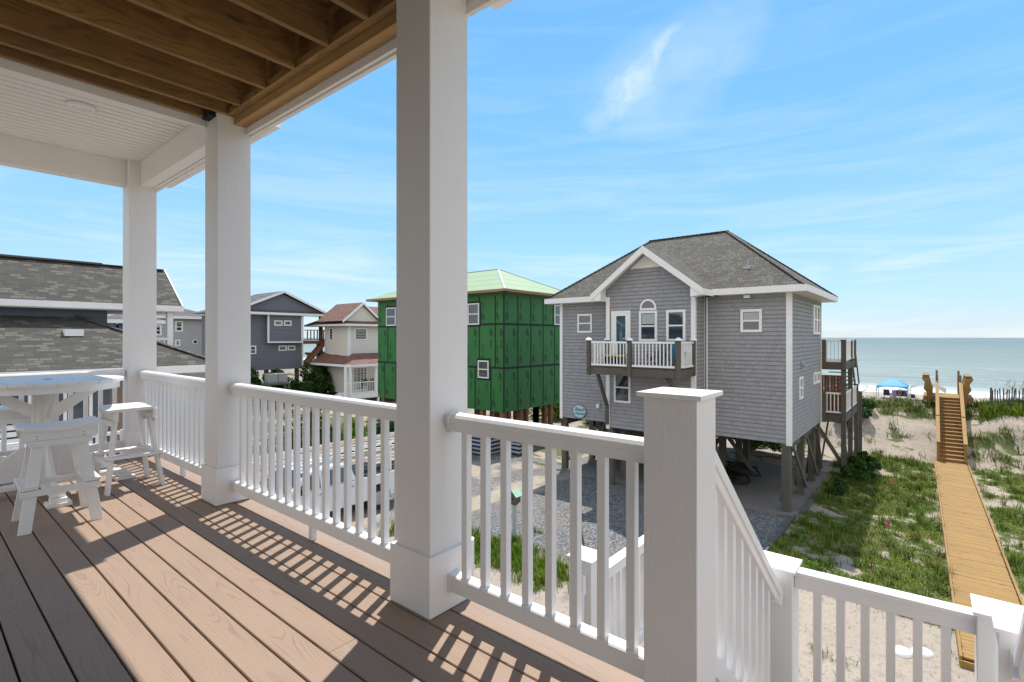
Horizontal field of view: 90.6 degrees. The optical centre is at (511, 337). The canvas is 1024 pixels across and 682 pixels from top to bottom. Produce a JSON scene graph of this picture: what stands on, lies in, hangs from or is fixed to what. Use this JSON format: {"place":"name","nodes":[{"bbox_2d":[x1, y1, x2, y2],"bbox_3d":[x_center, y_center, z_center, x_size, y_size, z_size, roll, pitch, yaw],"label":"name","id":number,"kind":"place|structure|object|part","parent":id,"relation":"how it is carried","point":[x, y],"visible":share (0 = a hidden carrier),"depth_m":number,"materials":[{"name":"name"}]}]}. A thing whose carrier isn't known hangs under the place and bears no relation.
{"place":"outdoors","nodes":[
{"label":"outdoors","id":0,"kind":"place"},
{"bbox_2d":[0,254,204,456],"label":"neighbour house","id":1,"kind":"structure","parent":0,"point":[53,314],"depth_m":12.15,"materials":[{"name":"stone"}]},
{"bbox_2d":[107,314,165,328],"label":"blue house","id":2,"kind":"structure","parent":0,"point":[115,320],"depth_m":29.07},
{"bbox_2d":[367,519,569,593],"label":"driveway grass","id":3,"kind":"structure","parent":0,"point":[516,548],"depth_m":13.25,"materials":[{"name":"green plant"}]},
{"bbox_2d":[0,0,1023,337],"label":"sky","id":4,"kind":"structure","parent":0,"point":[873,150],"materials":[{"name":"blue"}]},
{"bbox_2d":[251,360,1023,681],"bbox_3d":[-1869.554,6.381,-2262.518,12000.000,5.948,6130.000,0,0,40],"label":"sandy ground","id":5,"kind":"structure","parent":0,"point":[767,527],"depth_m":16.58,"materials":[{"name":"beige sand"}]},
{"bbox_2d":[107,309,204,377],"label":"pale grey house","id":6,"kind":"structure","parent":5,"relation":"on","point":[187,329],"depth_m":51.22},
{"bbox_2d":[191,291,343,404],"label":"slate house","id":7,"kind":"structure","parent":5,"relation":"on","point":[277,341],"depth_m":45.33,"materials":[{"name":"grey wood"}]},
{"bbox_2d":[251,367,290,406],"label":"hedge","id":8,"kind":"object","parent":5,"relation":"on","point":[255,379],"visible":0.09,"depth_m":42.01,"materials":[{"name":"green plant"}]},
{"bbox_2d":[261,382,289,408],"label":"equipment platform","id":9,"kind":"structure","parent":5,"relation":"on","point":[281,383],"depth_m":41.54,"materials":[{"name":"grey wood"}]},
{"bbox_2d":[265,373,277,382],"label":"ac unit","id":10,"kind":"object","parent":9,"relation":"on","point":[271,377],"visible":1,"depth_m":41.15,"materials":[{"name":"metal"}]},
{"bbox_2d":[276,372,287,382],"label":"ac unit","id":11,"kind":"object","parent":9,"relation":"on","point":[282,376],"visible":0.93,"depth_m":41.84,"materials":[{"name":"metal"}]},
{"bbox_2d":[275,409,343,457],"bbox_3d":[-9.781,4.847,24.660,3.055,3.086,2.327,0,0,-38],"label":"shrub","id":12,"kind":"object","parent":5,"relation":"on","point":[331,431],"visible":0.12,"depth_m":24.70,"materials":[{"name":"green plant"}]},
{"bbox_2d":[288,362,337,395],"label":"hedge","id":13,"kind":"object","parent":5,"relation":"on","point":[316,378],"visible":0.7,"depth_m":45.79,"materials":[{"name":"green plant"}]},
{"bbox_2d":[0,0,643,681],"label":"covered porch","id":14,"kind":"object","parent":5,"relation":"on","point":[208,574],"visible":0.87,"depth_m":2.85,"materials":[{"name":"brown wood"}]},
{"bbox_2d":[0,406,30,461],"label":"bar stool","id":15,"kind":"object","parent":14,"relation":"on","point":[8,415],"visible":0.12,"depth_m":4.43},
{"bbox_2d":[12,416,102,535],"bbox_3d":[-3.298,0.968,3.678,0.426,0.715,0.452,0,0,42],"label":"bar stool","id":16,"kind":"object","parent":14,"relation":"on","point":[77,434],"visible":1,"depth_m":3.62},
{"bbox_2d":[0,369,124,458],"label":"porch railing","id":17,"kind":"object","parent":14,"relation":"on","point":[119,443],"visible":0.18,"depth_m":5.33,"materials":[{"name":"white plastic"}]},
{"bbox_2d":[0,375,134,508],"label":"bar table","id":18,"kind":"object","parent":14,"relation":"on","point":[45,405],"visible":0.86,"depth_m":4.24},
{"bbox_2d":[92,402,164,495],"bbox_3d":[-3.424,0.968,4.522,0.452,0.715,0.426,0,0,38],"label":"bar stool","id":19,"kind":"object","parent":14,"relation":"on","point":[110,415],"visible":0.98,"depth_m":4.49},
{"bbox_2d":[138,370,204,476],"bbox_3d":[-3.260,0.843,4.934,2.095,0.959,0.103,0,0,40],"label":"porch railing","id":20,"kind":"object","parent":14,"relation":"attached to","point":[178,401],"visible":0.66,"depth_m":4.85,"materials":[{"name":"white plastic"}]},
{"bbox_2d":[229,382,395,562],"bbox_3d":[-1.371,0.843,3.373,2.202,0.959,0.103,0,0,40],"label":"porch railing","id":21,"kind":"object","parent":14,"relation":"attached to","point":[247,485],"visible":0.92,"depth_m":3.28,"materials":[{"name":"white plastic"}]},
{"bbox_2d":[445,411,643,679],"bbox_3d":[0.111,0.800,2.149,1.036,0.872,0.103,0,0,40],"label":"porch railing","id":22,"kind":"object","parent":14,"relation":"attached to","point":[599,642],"visible":0.91,"depth_m":2.09,"materials":[{"name":"white plastic"}]},
{"bbox_2d":[636,387,722,681],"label":"newel post","id":23,"kind":"object","parent":14,"relation":"on","point":[679,534],"visible":1,"depth_m":1.69,"materials":[{"name":"white wood"}]},
{"bbox_2d":[260,443,393,513],"bbox_3d":[-6.270,4.853,16.675,2.190,2.145,5.880,0,0,40],"label":"pickup truck","id":24,"kind":"object","parent":5,"relation":"on","point":[378,484],"visible":0.2,"depth_m":16.63,"materials":[{"name":"white paint"}]},
{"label":"cab windows","id":25,"kind":"part","parent":24,"relation":"part of","materials":[{"name":"black glass"}]},
{"bbox_2d":[260,437,393,468],"bbox_3d":[-5.471,3.725,16.974,0.450,0.090,6.000,0,0,40],"label":"ladder","id":26,"kind":"object","parent":24,"relation":"on","point":[378,442],"visible":0.21,"depth_m":16.86,"materials":[{"name":"white metal"}]},
{"bbox_2d":[267,432,393,458],"bbox_3d":[-5.665,3.725,18.043,0.450,0.090,6.200,0,0,40],"label":"ladder","id":27,"kind":"object","parent":24,"relation":"on","point":[391,433],"visible":0.11,"depth_m":17.61,"materials":[{"name":"silver metal"}]},
{"bbox_2d":[301,434,393,453],"bbox_3d":[-5.148,3.708,18.009,0.320,0.115,5.185,0,0,40],"label":"board bundle","id":28,"kind":"object","parent":24,"relation":"on","point":[365,440],"visible":0.09,"depth_m":17.74,"materials":[{"name":"brown wood"}]},
{"bbox_2d":[304,302,395,402],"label":"cream house","id":29,"kind":"structure","parent":5,"relation":"on","point":[348,358],"depth_m":45.89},
{"bbox_2d":[341,417,367,456],"bbox_3d":[-7.792,5.036,25.519,1.926,2.137,2.740,0,0,-9],"label":"shrub","id":30,"kind":"object","parent":5,"relation":"on","point":[353,430],"visible":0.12,"depth_m":25.19,"materials":[{"name":"green plant"}]},
{"bbox_2d":[330,446,393,462],"bbox_3d":[-6.235,5.756,24.676,1.150,0.413,5.399,0,0,40],"label":"lumber stack","id":31,"kind":"object","parent":5,"relation":"on","point":[378,452],"visible":0.02,"depth_m":23.98,"materials":[{"name":"brown wood"}]},
{"bbox_2d":[361,378,374,399],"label":"shrub","id":32,"kind":"object","parent":5,"relation":"on","point":[369,386],"visible":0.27,"depth_m":46.35,"materials":[{"name":"green plant"}]},
{"bbox_2d":[343,452,393,468],"bbox_3d":[-6.509,5.680,21.794,1.300,0.548,5.386,0,0,40],"label":"lumber stack","id":33,"kind":"object","parent":5,"relation":"on","point":[378,459],"depth_m":22.39,"materials":[{"name":"brown wood"}]},
{"bbox_2d":[260,420,499,469],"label":"yard grass","id":34,"kind":"structure","parent":5,"relation":"on","point":[498,454],"depth_m":28.00,"materials":[{"name":"green plant"}]},
{"bbox_2d":[376,419,393,446],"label":"shrub","id":35,"kind":"object","parent":5,"relation":"on","point":[391,426],"visible":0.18,"depth_m":27.51,"materials":[{"name":"green plant"}]},
{"bbox_2d":[366,269,563,425],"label":"unfinished house","id":36,"kind":"structure","parent":5,"relation":"on","point":[513,342],"depth_m":29.49,"materials":[{"name":"green wood"}]},
{"bbox_2d":[472,435,499,455],"bbox_3d":[-1.349,5.445,25.762,1.100,1.003,1.100,0,0,40],"label":"bundle stack","id":37,"kind":"object","parent":5,"relation":"on","point":[495,446],"visible":0.38,"depth_m":25.50,"materials":[{"name":"multicoloured wood"}]},
{"bbox_2d":[511,488,521,538],"bbox_3d":[0.082,5.276,14.825,0.360,1.660,0.320,0,0,40],"label":"birdhouse","id":38,"kind":"object","parent":5,"relation":"on","point":[516,494],"visible":0.82,"depth_m":14.79,"materials":[{"name":"green wood"}]},
{"bbox_2d":[511,441,521,455],"bbox_3d":[0.302,5.506,25.954,1.100,0.803,1.100,0,0,40],"label":"bundle stack","id":39,"kind":"object","parent":5,"relation":"on","point":[516,447],"visible":0.32,"depth_m":25.35,"materials":[{"name":"multicoloured wood"}]},
{"bbox_2d":[529,403,559,420],"bbox_3d":[2.877,4.880,37.117,3.719,2.242,3.281,0,0,40],"label":"shrub","id":40,"kind":"object","parent":5,"relation":"on","point":[556,410],"visible":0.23,"depth_m":36.09,"materials":[{"name":"green plant"}]},
{"bbox_2d":[556,456,829,517],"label":"concrete slab","id":41,"kind":"structure","parent":5,"relation":"on","point":[763,494],"depth_m":20.15,"materials":[{"name":"grey concrete"}]},
{"bbox_2d":[587,422,604,464],"bbox_3d":[3.917,4.860,23.422,0.958,2.086,0.100,0,0,-10],"label":"leaning board","id":42,"kind":"object","parent":41,"relation":"on","point":[591,455],"visible":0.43,"depth_m":23.41,"materials":[{"name":"wood"}]},
{"bbox_2d":[598,421,643,436],"bbox_3d":[6.565,4.915,25.190,3.570,1.940,2.800,0,0,40],"label":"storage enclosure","id":43,"kind":"object","parent":41,"relation":"on","point":[633,433],"depth_m":24.16,"materials":[{"name":"grey wood"}]},
{"bbox_2d":[727,461,761,484],"bbox_3d":[8.909,5.562,20.555,2.223,0.857,3.271,0,0,40],"label":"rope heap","id":44,"kind":"object","parent":41,"relation":"on","point":[742,469],"visible":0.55,"depth_m":20.57,"materials":[{"name":"black"}]},
{"bbox_2d":[544,230,861,512],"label":"beach house","id":45,"kind":"structure","parent":5,"relation":"on","point":[741,317],"depth_m":18.95,"materials":[{"name":"grey wood"}]},
{"bbox_2d":[572,405,585,417],"bbox_3d":[2.955,3.250,22.247,0.704,0.584,0.037,0,0,40],"label":"oval sign","id":46,"kind":"object","parent":45,"relation":"attached to","point":[578,411],"visible":1,"depth_m":22.23,"materials":[{"name":"blue paint"}]},
{"bbox_2d":[602,355,626,364],"bbox_3d":[3.917,0.875,19.400,0.830,0.400,0.500,0,0,40],"label":"storage bench","id":47,"kind":"object","parent":45,"relation":"on","point":[615,359],"visible":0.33,"depth_m":19.22,"materials":[{"name":"yellow plastic"}]},
{"bbox_2d":[611,310,630,364],"bbox_3d":[4.259,0.033,19.876,0.820,2.143,0.110,0,0,40],"label":"balcony door","id":48,"kind":"structure","parent":45,"relation":"in","point":[620,320],"depth_m":19.91,"materials":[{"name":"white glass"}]},
{"bbox_2d":[640,299,656,310],"bbox_3d":[5.148,-1.235,19.171,0.660,0.426,0.046,0,0,40],"label":"arched window","id":49,"kind":"structure","parent":45,"relation":"in","point":[648,304],"depth_m":19.18,"materials":[{"name":"white glass"}]},
{"bbox_2d":[644,341,669,365],"bbox_3d":[5.263,0.615,18.313,0.760,0.961,0.600,0,0,-20],"label":"balcony chair","id":50,"kind":"object","parent":45,"relation":"on","point":[665,350],"visible":0.45,"depth_m":18.32,"materials":[{"name":"white wood"}]},
{"bbox_2d":[668,341,685,368],"bbox_3d":[5.788,0.615,17.757,0.600,0.961,0.760,0,0,20],"label":"balcony chair","id":51,"kind":"object","parent":45,"relation":"on","point":[673,351],"visible":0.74,"depth_m":17.95,"materials":[{"name":"teal fabric"}]},
{"bbox_2d":[727,437,780,452],"bbox_3d":[12.484,5.181,26.465,2.785,1.978,2.705,0,0,-2],"label":"shrub","id":52,"kind":"object","parent":5,"relation":"on","point":[772,446],"visible":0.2,"depth_m":25.66,"materials":[{"name":"green plant"}]},
{"bbox_2d":[765,489,818,550],"bbox_3d":[8.370,5.895,15.462,0.225,0.160,10.504,0,0,41],"label":"edging board","id":53,"kind":"object","parent":5,"relation":"on","point":[807,505],"visible":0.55,"depth_m":16.15,"materials":[{"name":"grey wood"}]},
{"bbox_2d":[566,452,1023,681],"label":"porch staircase","id":54,"kind":"structure","parent":5,"relation":"on","point":[758,587],"depth_m":2.48,"materials":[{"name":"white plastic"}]},
{"bbox_2d":[824,476,851,496],"bbox_3d":[12.604,5.738,19.498,2.048,0.565,0.716,0,0,-42],"label":"shrub","id":55,"kind":"object","parent":5,"relation":"on","point":[836,488],"visible":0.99,"depth_m":19.17,"materials":[{"name":"green plant"}]},
{"bbox_2d":[837,384,875,422],"bbox_3d":[18.831,3.704,28.128,2.202,2.291,2.105,0,0,40],"label":"shrub","id":56,"kind":"object","parent":5,"relation":"on","point":[869,405],"visible":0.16,"depth_m":27.77,"materials":[{"name":"green plant"}]},
{"bbox_2d":[839,460,878,481],"bbox_3d":[14.474,5.597,21.194,1.396,0.802,2.040,0,0,40],"label":"shrub","id":57,"kind":"object","parent":5,"relation":"on","point":[857,469],"visible":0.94,"depth_m":20.87,"materials":[{"name":"green plant"}]},
{"bbox_2d":[848,451,881,470],"bbox_3d":[16.013,5.556,22.931,1.864,0.900,1.148,0,0,-36],"label":"shrub","id":58,"kind":"object","parent":5,"relation":"on","point":[861,456],"visible":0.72,"depth_m":22.65,"materials":[{"name":"green plant"}]},
{"bbox_2d":[860,386,911,400],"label":"sea oats","id":59,"kind":"object","parent":5,"relation":"on","point":[892,394],"visible":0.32,"depth_m":30.40,"materials":[{"name":"beige plant"}]},
{"bbox_2d":[876,379,908,397],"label":"beach canopy","id":60,"kind":"object","parent":5,"relation":"on","point":[892,383],"visible":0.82,"depth_m":62.18,"materials":[{"name":"fabric"}]},
{"bbox_2d":[769,453,1023,657],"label":"grass","id":61,"kind":"structure","parent":5,"relation":"on","point":[904,526],"depth_m":15.67,"materials":[{"name":"green plant"}]},
{"bbox_2d":[900,390,906,396],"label":"beach chair","id":62,"kind":"object","parent":5,"relation":"on","point":[902,392],"visible":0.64,"depth_m":61.07,"materials":[{"name":"fabric"}]},
{"bbox_2d":[896,646,912,657],"bbox_3d":[7.300,5.890,9.509,0.394,0.095,0.290,0,0,2],"label":"plastic ring","id":63,"kind":"object","parent":5,"relation":"on","point":[903,652],"visible":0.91,"depth_m":9.42,"materials":[{"name":"white plastic"}]},
{"bbox_2d":[805,395,1023,473],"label":"dune grass","id":64,"kind":"structure","parent":5,"relation":"on","point":[893,405],"depth_m":26.26,"materials":[{"name":"green plant"}]},
{"bbox_2d":[910,647,933,657],"bbox_3d":[7.716,5.921,9.541,0.290,0.095,0.394,0,0,83],"label":"plastic ring","id":65,"kind":"object","parent":5,"relation":"on","point":[927,653],"visible":0.48,"depth_m":9.45,"materials":[{"name":"white plastic"}]},
{"bbox_2d":[909,382,945,397],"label":"shade sail","id":66,"kind":"object","parent":5,"relation":"on","point":[942,389],"visible":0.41,"depth_m":60.82,"materials":[{"name":"grey fabric"}]},
{"bbox_2d":[922,370,973,463],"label":"dune stairs","id":67,"kind":"structure","parent":5,"relation":"on","point":[950,447],"depth_m":25.72,"materials":[{"name":"brown wood"}]},
{"bbox_2d":[934,459,1023,670],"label":"boardwalk","id":68,"kind":"structure","parent":5,"relation":"on","point":[975,552],"depth_m":13.82,"materials":[{"name":"brown wood"}]},
{"bbox_2d":[970,396,1023,421],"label":"dune crest grass","id":69,"kind":"structure","parent":5,"relation":"on","point":[1016,412],"depth_m":25.17,"materials":[{"name":"green plant"}]},
{"bbox_2d":[989,387,1023,408],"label":"sand fence","id":70,"kind":"object","parent":5,"relation":"on","point":[993,397],"visible":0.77,"depth_m":25.47,"materials":[{"name":"grey wood"}]},
{"bbox_2d":[996,381,1023,399],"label":"sea oats","id":71,"kind":"object","parent":5,"relation":"on","point":[1014,387],"visible":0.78,"depth_m":25.95,"materials":[{"name":"beige plant"}]},
{"bbox_2d":[303,338,1023,398],"bbox_3d":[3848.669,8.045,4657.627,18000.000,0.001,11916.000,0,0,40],"label":"sea water","id":72,"kind":"structure","parent":0,"point":[986,364],"depth_m":161.54,"materials":[{"name":"teal liquid"}]},
{"bbox_2d":[799,642,858,676],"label":"sparse grass","id":73,"kind":"structure","parent":0,"point":[832,655],"depth_m":9.36,"materials":[{"name":"plant"}]},
{"bbox_2d":[883,389,891,397],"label":"beach chair","id":74,"kind":"object","parent":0,"point":[886,392],"visible":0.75,"depth_m":62.12,"materials":[{"name":"fabric"}]},
{"bbox_2d":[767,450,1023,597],"bbox_3d":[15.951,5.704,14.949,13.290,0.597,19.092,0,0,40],"label":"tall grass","id":75,"kind":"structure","parent":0,"point":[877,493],"depth_m":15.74,"materials":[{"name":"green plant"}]}
]}

